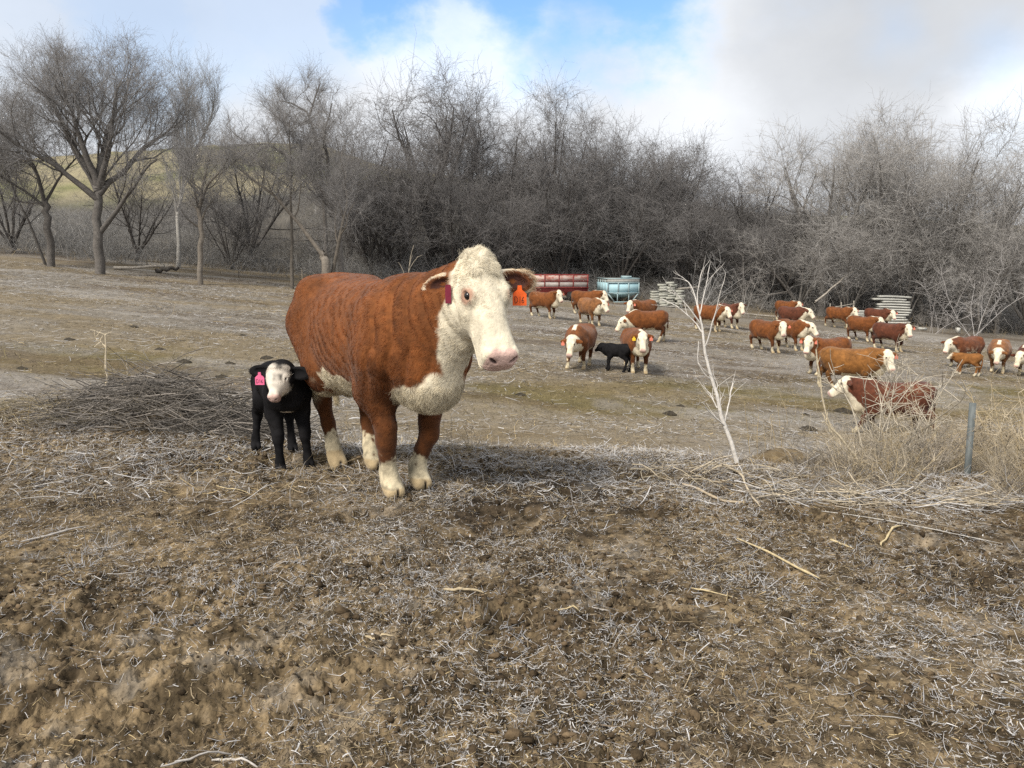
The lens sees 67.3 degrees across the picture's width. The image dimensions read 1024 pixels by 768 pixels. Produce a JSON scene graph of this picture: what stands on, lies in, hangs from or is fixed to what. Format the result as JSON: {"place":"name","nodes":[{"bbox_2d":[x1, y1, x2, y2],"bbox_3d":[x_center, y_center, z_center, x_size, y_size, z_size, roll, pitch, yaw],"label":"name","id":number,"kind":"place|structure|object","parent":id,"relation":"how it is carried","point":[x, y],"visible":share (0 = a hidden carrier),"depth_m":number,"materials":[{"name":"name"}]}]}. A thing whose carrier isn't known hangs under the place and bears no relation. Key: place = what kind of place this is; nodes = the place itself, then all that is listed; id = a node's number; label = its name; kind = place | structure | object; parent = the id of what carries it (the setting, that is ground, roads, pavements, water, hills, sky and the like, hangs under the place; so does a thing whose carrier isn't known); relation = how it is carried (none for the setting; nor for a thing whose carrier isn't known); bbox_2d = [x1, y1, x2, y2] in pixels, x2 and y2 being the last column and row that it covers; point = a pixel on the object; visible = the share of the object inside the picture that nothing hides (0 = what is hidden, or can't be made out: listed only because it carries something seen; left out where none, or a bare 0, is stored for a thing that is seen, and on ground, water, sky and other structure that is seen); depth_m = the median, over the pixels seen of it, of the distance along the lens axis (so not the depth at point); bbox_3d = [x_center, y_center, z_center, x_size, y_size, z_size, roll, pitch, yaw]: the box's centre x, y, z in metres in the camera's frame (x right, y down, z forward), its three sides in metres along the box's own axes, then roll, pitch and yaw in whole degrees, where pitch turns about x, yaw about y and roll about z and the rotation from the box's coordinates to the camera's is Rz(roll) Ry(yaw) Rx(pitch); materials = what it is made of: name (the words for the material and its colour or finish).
{"place":"outdoors","nodes":[
{"label":"outdoors","id":0,"kind":"place"},
{"bbox_2d":[0,142,1023,767],"bbox_3d":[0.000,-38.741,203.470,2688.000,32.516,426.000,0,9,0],"label":"ground","id":1,"kind":"structure","parent":0,"point":[134,684],"depth_m":3.87,"materials":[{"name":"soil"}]},
{"bbox_2d":[0,76,46,264],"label":"bare tree","id":2,"kind":"object","parent":1,"relation":"on","point":[36,241],"visible":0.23,"depth_m":43.35,"materials":[{"name":"grey plant"}]},
{"bbox_2d":[0,121,78,252],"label":"bare tree","id":3,"kind":"object","parent":1,"relation":"on","point":[14,212],"visible":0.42,"depth_m":50.95,"materials":[{"name":"grey plant"}]},
{"bbox_2d":[0,65,128,266],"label":"bare tree","id":4,"kind":"object","parent":1,"relation":"on","point":[50,241],"visible":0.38,"depth_m":42.42,"materials":[{"name":"grey plant"}]},
{"bbox_2d":[0,383,185,428],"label":"grass mound","id":5,"kind":"object","parent":1,"relation":"on","point":[11,405],"depth_m":7.16,"materials":[{"name":"beige plant"}]},
{"bbox_2d":[0,18,215,274],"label":"bare tree","id":6,"kind":"object","parent":1,"relation":"on","point":[60,97],"visible":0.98,"depth_m":39.77,"materials":[{"name":"grey plant"}]},
{"bbox_2d":[62,133,201,261],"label":"bare tree","id":7,"kind":"object","parent":1,"relation":"on","point":[124,211],"visible":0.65,"depth_m":52.25,"materials":[{"name":"grey plant"}]},
{"bbox_2d":[3,344,350,443],"bbox_3d":[-3.120,0.115,7.210,3.229,1.015,1.824,0,9,0],"label":"brush pile","id":8,"kind":"object","parent":1,"relation":"on","point":[235,415],"visible":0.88,"depth_m":6.94,"materials":[{"name":"wood"}]},
{"bbox_2d":[150,32,234,267],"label":"bare tree","id":9,"kind":"object","parent":1,"relation":"on","point":[212,117],"visible":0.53,"depth_m":50.07,"materials":[{"name":"grey plant"}]},
{"bbox_2d":[145,102,264,284],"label":"bare tree","id":10,"kind":"object","parent":1,"relation":"on","point":[185,156],"visible":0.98,"depth_m":39.44,"materials":[{"name":"grey plant"}]},
{"bbox_2d":[169,165,286,269],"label":"bare tree","id":11,"kind":"object","parent":1,"relation":"on","point":[239,219],"visible":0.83,"depth_m":53.00,"materials":[{"name":"grey plant"}]},
{"bbox_2d":[131,106,335,256],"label":"bare tree","id":12,"kind":"object","parent":1,"relation":"on","point":[277,213],"visible":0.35,"depth_m":58.65,"materials":[{"name":"grey plant"}]},
{"bbox_2d":[248,359,314,469],"bbox_3d":[-1.761,0.200,5.811,0.457,0.854,0.964,-4,10,-27],"label":"calf","id":13,"kind":"object","parent":1,"relation":"on","point":[281,389],"visible":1,"depth_m":5.62},
{"bbox_2d":[240,79,329,288],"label":"bare tree","id":14,"kind":"object","parent":1,"relation":"on","point":[305,152],"visible":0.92,"depth_m":41.49,"materials":[{"name":"grey plant"}]},
{"bbox_2d":[183,68,388,271],"bbox_3d":[-13.059,-11.517,44.864,11.900,12.020,8.442,-4,10,-26],"label":"bare tree","id":15,"kind":"object","parent":1,"relation":"on","point":[340,260],"visible":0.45,"depth_m":44.48,"materials":[{"name":"grey plant"}]},
{"bbox_2d":[214,76,396,273],"bbox_3d":[-11.083,-10.656,41.715,10.030,11.616,5.333,0,9,0],"label":"bare tree","id":16,"kind":"object","parent":1,"relation":"on","point":[323,254],"visible":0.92,"depth_m":41.15,"materials":[{"name":"grey plant"}]},
{"bbox_2d":[252,45,378,256],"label":"bare tree","id":17,"kind":"object","parent":1,"relation":"on","point":[313,101],"visible":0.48,"depth_m":46.24,"materials":[{"name":"grey plant"}]},
{"bbox_2d":[259,79,417,268],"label":"bare tree","id":18,"kind":"object","parent":1,"relation":"on","point":[377,143],"visible":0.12,"depth_m":57.52,"materials":[{"name":"grey plant"}]},
{"bbox_2d":[268,103,460,263],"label":"bare tree","id":19,"kind":"object","parent":1,"relation":"on","point":[349,238],"visible":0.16,"depth_m":54.83,"materials":[{"name":"grey plant"}]},
{"bbox_2d":[298,125,460,275],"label":"bare tree","id":20,"kind":"object","parent":1,"relation":"on","point":[369,224],"visible":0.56,"depth_m":51.98,"materials":[{"name":"grey plant"}]},
{"bbox_2d":[302,100,485,269],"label":"bare tree","id":21,"kind":"object","parent":1,"relation":"on","point":[404,249],"visible":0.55,"depth_m":52.35,"materials":[{"name":"grey plant"}]},
{"bbox_2d":[312,408,480,449],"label":"dry grass","id":22,"kind":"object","parent":1,"relation":"on","point":[344,428],"visible":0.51,"depth_m":7.07,"materials":[{"name":"beige plant"}]},
{"bbox_2d":[285,244,539,498],"bbox_3d":[-0.766,-0.086,5.197,0.939,1.631,2.468,-6,11,-34],"label":"cow","id":23,"kind":"object","parent":1,"relation":"on","point":[378,350],"visible":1,"depth_m":4.61},
{"bbox_2d":[334,25,525,271],"bbox_3d":[-6.747,-16.472,57.686,16.954,17.321,16.114,-4,10,-23],"label":"bare tree","id":24,"kind":"object","parent":1,"relation":"on","point":[437,106],"visible":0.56,"depth_m":56.19,"materials":[{"name":"grey plant"}]},
{"bbox_2d":[369,127,532,264],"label":"bare tree","id":25,"kind":"object","parent":1,"relation":"on","point":[452,237],"visible":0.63,"depth_m":53.91,"materials":[{"name":"grey plant"}]},
{"bbox_2d":[410,76,521,248],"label":"bare tree","id":26,"kind":"object","parent":1,"relation":"on","point":[483,133],"visible":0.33,"depth_m":59.79,"materials":[{"name":"grey plant"}]},
{"bbox_2d":[418,143,556,270],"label":"bare tree","id":27,"kind":"object","parent":1,"relation":"on","point":[500,246],"visible":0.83,"depth_m":54.17,"materials":[{"name":"grey plant"}]},
{"bbox_2d":[432,80,563,266],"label":"bare tree","id":28,"kind":"object","parent":1,"relation":"on","point":[505,154],"visible":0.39,"depth_m":58.25,"materials":[{"name":"grey plant"}]},
{"bbox_2d":[0,406,1023,767],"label":"dirt clods","id":29,"kind":"object","parent":1,"relation":"on","point":[512,734],"visible":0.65,"depth_m":3.27,"materials":[{"name":"soil"}]},
{"bbox_2d":[0,167,1023,333],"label":"undergrowth","id":30,"kind":"object","parent":1,"relation":"on","point":[112,247],"visible":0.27,"depth_m":58.75,"materials":[{"name":"brown plant"}]},
{"bbox_2d":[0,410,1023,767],"bbox_3d":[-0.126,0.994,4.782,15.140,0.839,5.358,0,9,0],"label":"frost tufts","id":31,"kind":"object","parent":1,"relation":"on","point":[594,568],"visible":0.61,"depth_m":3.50,"materials":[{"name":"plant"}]},
{"bbox_2d":[1,342,1022,423],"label":"olive grass","id":32,"kind":"structure","parent":1,"relation":"on","point":[521,389],"depth_m":19.77,"materials":[{"name":"plant"}]},
{"bbox_2d":[0,244,1023,340],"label":"edge weeds","id":33,"kind":"object","parent":1,"relation":"on","point":[818,318],"visible":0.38,"depth_m":50.31,"materials":[{"name":"brown plant"}]},
{"bbox_2d":[0,401,1023,767],"bbox_3d":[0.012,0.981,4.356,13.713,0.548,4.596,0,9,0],"label":"straw litter","id":34,"kind":"object","parent":1,"relation":"on","point":[596,726],"visible":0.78,"depth_m":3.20,"materials":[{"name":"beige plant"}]},
{"bbox_2d":[426,101,618,270],"bbox_3d":[0.807,-14.883,60.500,16.534,12.726,14.106,6,11,36],"label":"bare tree","id":35,"kind":"object","parent":1,"relation":"on","point":[525,188],"visible":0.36,"depth_m":57.60,"materials":[{"name":"grey plant"}]},
{"bbox_2d":[453,64,618,262],"bbox_3d":[3.042,-17.306,61.754,13.245,16.100,13.611,-6,11,-34],"label":"bare tree","id":36,"kind":"object","parent":1,"relation":"on","point":[556,123],"visible":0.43,"depth_m":59.32,"materials":[{"name":"grey plant"}]},
{"bbox_2d":[529,290,563,318],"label":"cow","id":37,"kind":"object","parent":1,"relation":"on","point":[553,300],"visible":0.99,"depth_m":38.69},
{"bbox_2d":[526,271,588,300],"bbox_3d":[2.706,-6.734,52.589,4.960,1.996,2.345,0,9,2],"label":"grain trailer","id":38,"kind":"object","parent":1,"relation":"on","point":[567,284],"visible":0.45,"depth_m":51.41,"materials":[{"name":"red paint"}]},
{"bbox_2d":[471,104,651,272],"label":"bare tree","id":39,"kind":"object","parent":1,"relation":"on","point":[615,174],"visible":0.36,"depth_m":58.96,"materials":[{"name":"grey plant"}]},
{"bbox_2d":[482,118,646,273],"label":"bare tree","id":40,"kind":"object","parent":1,"relation":"on","point":[554,220],"visible":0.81,"depth_m":56.22,"materials":[{"name":"grey plant"}]},
{"bbox_2d":[560,323,596,369],"bbox_3d":[2.060,-1.157,23.930,0.901,1.426,2.385,3,9,19],"label":"cow","id":41,"kind":"object","parent":1,"relation":"on","point":[580,338],"visible":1,"depth_m":23.49},
{"bbox_2d":[571,290,608,315],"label":"cow","id":42,"kind":"object","parent":1,"relation":"on","point":[576,295],"visible":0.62,"depth_m":42.38},
{"bbox_2d":[577,297,609,325],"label":"cow","id":43,"kind":"object","parent":1,"relation":"on","point":[587,306],"visible":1,"depth_m":37.04},
{"bbox_2d":[522,100,698,271],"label":"bare tree","id":44,"kind":"object","parent":1,"relation":"on","point":[606,179],"visible":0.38,"depth_m":58.48,"materials":[{"name":"grey plant"}]},
{"bbox_2d":[595,343,630,372],"bbox_3d":[3.183,-0.832,24.106,1.225,0.912,0.447,3,9,21],"label":"calf","id":45,"kind":"object","parent":1,"relation":"on","point":[610,351],"visible":0.98,"depth_m":23.92},
{"bbox_2d":[596,276,639,302],"bbox_3d":[7.559,-6.849,55.185,2.344,1.862,3.338,-1,9,-7],"label":"hopper wagon","id":46,"kind":"object","parent":1,"relation":"on","point":[624,287],"visible":0.79,"depth_m":53.63,"materials":[{"name":"blue paint"}]},
{"bbox_2d":[557,146,714,281],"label":"bare tree","id":47,"kind":"object","parent":1,"relation":"on","point":[623,253],"visible":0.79,"depth_m":57.84,"materials":[{"name":"grey plant"}]},
{"bbox_2d":[620,327,653,374],"bbox_3d":[3.948,-1.043,24.169,0.900,1.411,2.317,0,9,-3],"label":"cow","id":48,"kind":"object","parent":1,"relation":"on","point":[638,341],"visible":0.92,"depth_m":23.67},
{"bbox_2d":[624,299,657,312],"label":"cow","id":49,"kind":"object","parent":1,"relation":"on","point":[648,305],"visible":0.54,"depth_m":38.27},
{"bbox_2d":[615,309,668,342],"bbox_3d":[5.461,-2.442,32.372,2.370,1.410,0.858,-2,9,-10],"label":"cow","id":50,"kind":"object","parent":1,"relation":"on","point":[650,320],"visible":0.88,"depth_m":32.05},
{"bbox_2d":[567,105,736,275],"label":"bare tree","id":51,"kind":"object","parent":1,"relation":"on","point":[639,216],"visible":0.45,"depth_m":59.09,"materials":[{"name":"grey plant"}]},
{"bbox_2d":[581,104,741,275],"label":"bare tree","id":52,"kind":"object","parent":1,"relation":"on","point":[670,196],"visible":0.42,"depth_m":60.22,"materials":[{"name":"grey plant"}]},
{"bbox_2d":[615,120,738,265],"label":"bare tree","id":53,"kind":"object","parent":1,"relation":"on","point":[681,165],"visible":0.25,"depth_m":62.68,"materials":[{"name":"grey plant"}]},
{"bbox_2d":[611,158,766,297],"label":"bare tree","id":54,"kind":"object","parent":1,"relation":"on","point":[682,241],"visible":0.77,"depth_m":57.65,"materials":[{"name":"grey plant"}]},
{"bbox_2d":[652,255,747,463],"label":"dead sapling","id":55,"kind":"object","parent":1,"relation":"on","point":[725,427],"visible":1,"depth_m":5.86,"materials":[{"name":"beige wood"}]},
{"bbox_2d":[658,196,750,287],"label":"bare tree","id":56,"kind":"object","parent":1,"relation":"on","point":[709,245],"visible":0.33,"depth_m":60.54,"materials":[{"name":"grey plant"}]},
{"bbox_2d":[693,304,732,331],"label":"cow","id":57,"kind":"object","parent":1,"relation":"on","point":[708,313],"visible":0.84,"depth_m":38.95},
{"bbox_2d":[688,248,752,313],"bbox_3d":[12.956,-6.705,49.233,4.750,4.540,4.007,-8,12,-41],"label":"dead bush","id":58,"kind":"object","parent":1,"relation":"on","point":[717,285],"visible":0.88,"depth_m":49.57,"materials":[{"name":"plant"}]},
{"bbox_2d":[629,445,813,487],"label":"branch litter","id":59,"kind":"object","parent":1,"relation":"on","point":[670,464],"visible":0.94,"depth_m":5.49,"materials":[{"name":"beige wood"}]},
{"bbox_2d":[717,302,746,328],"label":"cow","id":60,"kind":"object","parent":1,"relation":"on","point":[738,312],"visible":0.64,"depth_m":41.52},
{"bbox_2d":[692,198,794,301],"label":"bare tree","id":61,"kind":"object","parent":1,"relation":"on","point":[738,262],"visible":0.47,"depth_m":58.36,"materials":[{"name":"grey plant"}]},
{"bbox_2d":[681,145,808,288],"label":"bare tree","id":62,"kind":"object","parent":1,"relation":"on","point":[746,195],"visible":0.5,"depth_m":59.32,"materials":[{"name":"grey plant"}]},
{"bbox_2d":[749,319,790,353],"bbox_3d":[10.945,-2.017,32.609,0.878,1.428,2.197,-5,10,-27],"label":"cow","id":63,"kind":"object","parent":1,"relation":"on","point":[770,331],"visible":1,"depth_m":32.34},
{"bbox_2d":[707,194,842,307],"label":"bare tree","id":64,"kind":"object","parent":1,"relation":"on","point":[769,249],"visible":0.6,"depth_m":57.57,"materials":[{"name":"grey plant"}]},
{"bbox_2d":[749,448,811,463],"bbox_3d":[2.264,0.665,6.531,0.549,0.231,0.339,0,9,0],"label":"clay clump","id":65,"kind":"object","parent":1,"relation":"on","point":[768,454],"visible":0.27,"depth_m":6.43,"materials":[{"name":"brown soil"}]},
{"bbox_2d":[709,181,857,298],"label":"bare tree","id":66,"kind":"object","parent":1,"relation":"on","point":[792,235],"visible":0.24,"depth_m":59.09,"materials":[{"name":"grey plant"}]},
{"bbox_2d":[778,306,814,319],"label":"cow","id":67,"kind":"object","parent":1,"relation":"on","point":[795,313],"visible":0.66,"depth_m":44.03},
{"bbox_2d":[776,319,818,350],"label":"cow","id":68,"kind":"object","parent":1,"relation":"on","point":[800,328],"visible":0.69,"depth_m":33.65},
{"bbox_2d":[736,444,859,467],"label":"exposed roots","id":69,"kind":"object","parent":1,"relation":"on","point":[784,449],"visible":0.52,"depth_m":6.35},
{"bbox_2d":[722,200,883,309],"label":"bare tree","id":70,"kind":"object","parent":1,"relation":"on","point":[789,291],"visible":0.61,"depth_m":55.91,"materials":[{"name":"grey plant"}]},
{"bbox_2d":[799,335,851,375],"bbox_3d":[11.055,-1.017,27.241,2.160,1.482,0.871,-3,9,-18],"label":"cow","id":71,"kind":"object","parent":1,"relation":"on","point":[810,345],"visible":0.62,"depth_m":26.88},
{"bbox_2d":[815,340,863,466],"bbox_3d":[2.628,0.207,6.102,0.556,1.136,0.085,-1,9,-7],"label":"leaning stick","id":72,"kind":"object","parent":1,"relation":"on","point":[832,429],"visible":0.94,"depth_m":6.10,"materials":[{"name":"beige wood"}]},
{"bbox_2d":[725,106,957,316],"bbox_3d":[23.785,-12.545,56.127,14.711,15.814,15.478,-4,10,-24],"label":"bare tree","id":73,"kind":"object","parent":1,"relation":"on","point":[821,312],"visible":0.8,"depth_m":56.03,"materials":[{"name":"grey plant"}]},
{"bbox_2d":[824,306,858,328],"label":"cow","id":74,"kind":"object","parent":1,"relation":"on","point":[839,313],"visible":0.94,"depth_m":48.43},
{"bbox_2d":[769,185,928,309],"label":"bare tree","id":75,"kind":"object","parent":1,"relation":"on","point":[845,264],"visible":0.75,"depth_m":54.17,"materials":[{"name":"grey plant"}]},
{"bbox_2d":[817,346,898,387],"bbox_3d":[10.684,-0.391,23.897,2.303,1.536,1.005,5,10,27],"label":"cow","id":76,"kind":"object","parent":1,"relation":"on","point":[854,361],"visible":0.87,"depth_m":23.59},
{"bbox_2d":[847,315,884,341],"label":"cow","id":77,"kind":"object","parent":1,"relation":"on","point":[855,323],"visible":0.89,"depth_m":40.36},
{"bbox_2d":[718,465,1023,516],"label":"branch drift","id":78,"kind":"object","parent":1,"relation":"on","point":[977,495],"visible":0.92,"depth_m":4.92,"materials":[{"name":"beige wood"}]},
{"bbox_2d":[795,81,957,309],"bbox_3d":[27.527,-14.136,58.974,11.886,17.762,10.131,0,9,2],"label":"bare tree","id":79,"kind":"object","parent":1,"relation":"on","point":[860,299],"visible":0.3,"depth_m":57.45,"materials":[{"name":"grey plant"}]},
{"bbox_2d":[738,334,1023,467],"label":"pasture weeds","id":80,"kind":"object","parent":1,"relation":"on","point":[789,389],"visible":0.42,"depth_m":20.81,"materials":[{"name":"beige plant"}]},
{"bbox_2d":[864,308,897,322],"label":"cow","id":81,"kind":"object","parent":1,"relation":"on","point":[887,314],"visible":0.7,"depth_m":49.16},
{"bbox_2d":[827,376,938,437],"bbox_3d":[8.783,0.564,18.316,2.427,1.502,0.858,2,9,12],"label":"cow","id":82,"kind":"object","parent":1,"relation":"on","point":[854,388],"visible":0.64,"depth_m":18.03},
{"bbox_2d":[872,322,915,352],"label":"cow","id":83,"kind":"object","parent":1,"relation":"on","point":[884,330],"visible":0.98,"depth_m":36.84},
{"bbox_2d":[817,334,974,468],"bbox_3d":[3.342,0.201,6.612,1.152,1.298,1.908,0,9,0],"label":"dead bush","id":84,"kind":"object","parent":1,"relation":"on","point":[883,410],"visible":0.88,"depth_m":6.58,"materials":[{"name":"beige plant"}]},
{"bbox_2d":[769,440,1023,510],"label":"brush","id":85,"kind":"object","parent":1,"relation":"on","point":[839,467],"visible":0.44,"depth_m":5.68,"materials":[{"name":"beige plant"}]},
{"bbox_2d":[783,98,1010,305],"bbox_3d":[28.181,-12.076,56.262,15.435,15.770,14.670,-5,10,-26],"label":"bare tree","id":86,"kind":"object","parent":1,"relation":"on","point":[934,193],"visible":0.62,"depth_m":53.28,"materials":[{"name":"grey plant"}]},
{"bbox_2d":[812,163,995,321],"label":"bare tree","id":87,"kind":"object","parent":1,"relation":"on","point":[911,275],"visible":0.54,"depth_m":54.46,"materials":[{"name":"grey plant"}]},
{"bbox_2d":[786,394,1023,494],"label":"dry weeds","id":88,"kind":"object","parent":1,"relation":"on","point":[890,454],"visible":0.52,"depth_m":6.20,"materials":[{"name":"beige plant"}]},
{"bbox_2d":[814,111,1023,325],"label":"bare tree","id":89,"kind":"object","parent":1,"relation":"on","point":[937,227],"visible":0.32,"depth_m":53.21,"materials":[{"name":"grey plant"}]},
{"bbox_2d":[815,88,1023,325],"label":"bare tree","id":90,"kind":"object","parent":1,"relation":"on","point":[920,304],"visible":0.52,"depth_m":53.38,"materials":[{"name":"grey plant"}]},
{"bbox_2d":[897,413,978,474],"bbox_3d":[3.495,0.514,6.400,0.605,0.518,0.579,7,11,39],"label":"dead bush","id":91,"kind":"object","parent":1,"relation":"on","point":[938,462],"visible":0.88,"depth_m":6.35,"materials":[{"name":"beige plant"}]},
{"bbox_2d":[865,368,1019,472],"bbox_3d":[4.222,0.391,7.728,1.480,1.138,1.098,6,11,36],"label":"dead bush","id":92,"kind":"object","parent":1,"relation":"on","point":[932,438],"visible":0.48,"depth_m":7.65,"materials":[{"name":"beige plant"}]},
{"bbox_2d":[895,131,1023,330],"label":"bare tree","id":93,"kind":"object","parent":1,"relation":"on","point":[967,320],"visible":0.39,"depth_m":53.55,"materials":[{"name":"grey plant"}]},
{"bbox_2d":[941,336,984,368],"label":"cow","id":94,"kind":"object","parent":1,"relation":"on","point":[969,344],"visible":0.73,"depth_m":32.03},
{"bbox_2d":[906,205,1023,332],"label":"bare tree","id":95,"kind":"object","parent":1,"relation":"on","point":[993,293],"visible":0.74,"depth_m":52.61,"materials":[{"name":"grey plant"}]},
{"bbox_2d":[947,352,982,375],"bbox_3d":[17.954,-0.781,30.531,1.255,0.933,0.458,5,10,28],"label":"calf","id":96,"kind":"object","parent":1,"relation":"on","point":[975,359],"visible":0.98,"depth_m":30.34},
{"bbox_2d":[908,168,1023,333],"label":"bare tree","id":97,"kind":"object","parent":1,"relation":"on","point":[996,319],"visible":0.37,"depth_m":53.63,"materials":[{"name":"grey plant"}]},
{"bbox_2d":[911,245,1023,335],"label":"dead bush","id":98,"kind":"object","parent":1,"relation":"on","point":[996,314],"visible":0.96,"depth_m":48.53,"materials":[{"name":"plant"}]},
{"bbox_2d":[964,403,975,474],"bbox_3d":[4.267,0.616,7.178,0.071,0.887,0.057,0,9,0],"label":"steel post","id":99,"kind":"object","parent":1,"relation":"on","point":[970,425],"visible":0.86,"depth_m":7.14,"materials":[{"name":"grey metal"}]},
{"bbox_2d":[926,174,1023,327],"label":"bare tree","id":100,"kind":"object","parent":1,"relation":"on","point":[1020,312],"visible":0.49,"depth_m":52.29,"materials":[{"name":"grey plant"}]},
{"bbox_2d":[951,365,1023,467],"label":"dead bush","id":101,"kind":"object","parent":1,"relation":"on","point":[997,416],"visible":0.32,"depth_m":7.61,"materials":[{"name":"beige plant"}]},
{"bbox_2d":[987,339,1011,373],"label":"cow","id":102,"kind":"object","parent":1,"relation":"on","point":[998,350],"visible":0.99,"depth_m":31.53},
{"bbox_2d":[980,388,1023,468],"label":"dead bush","id":103,"kind":"object","parent":1,"relation":"on","point":[1016,436],"visible":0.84,"depth_m":6.29,"materials":[{"name":"beige plant"}]},
{"bbox_2d":[0,0,1023,224],"label":"sky","id":104,"kind":"structure","parent":0,"point":[741,63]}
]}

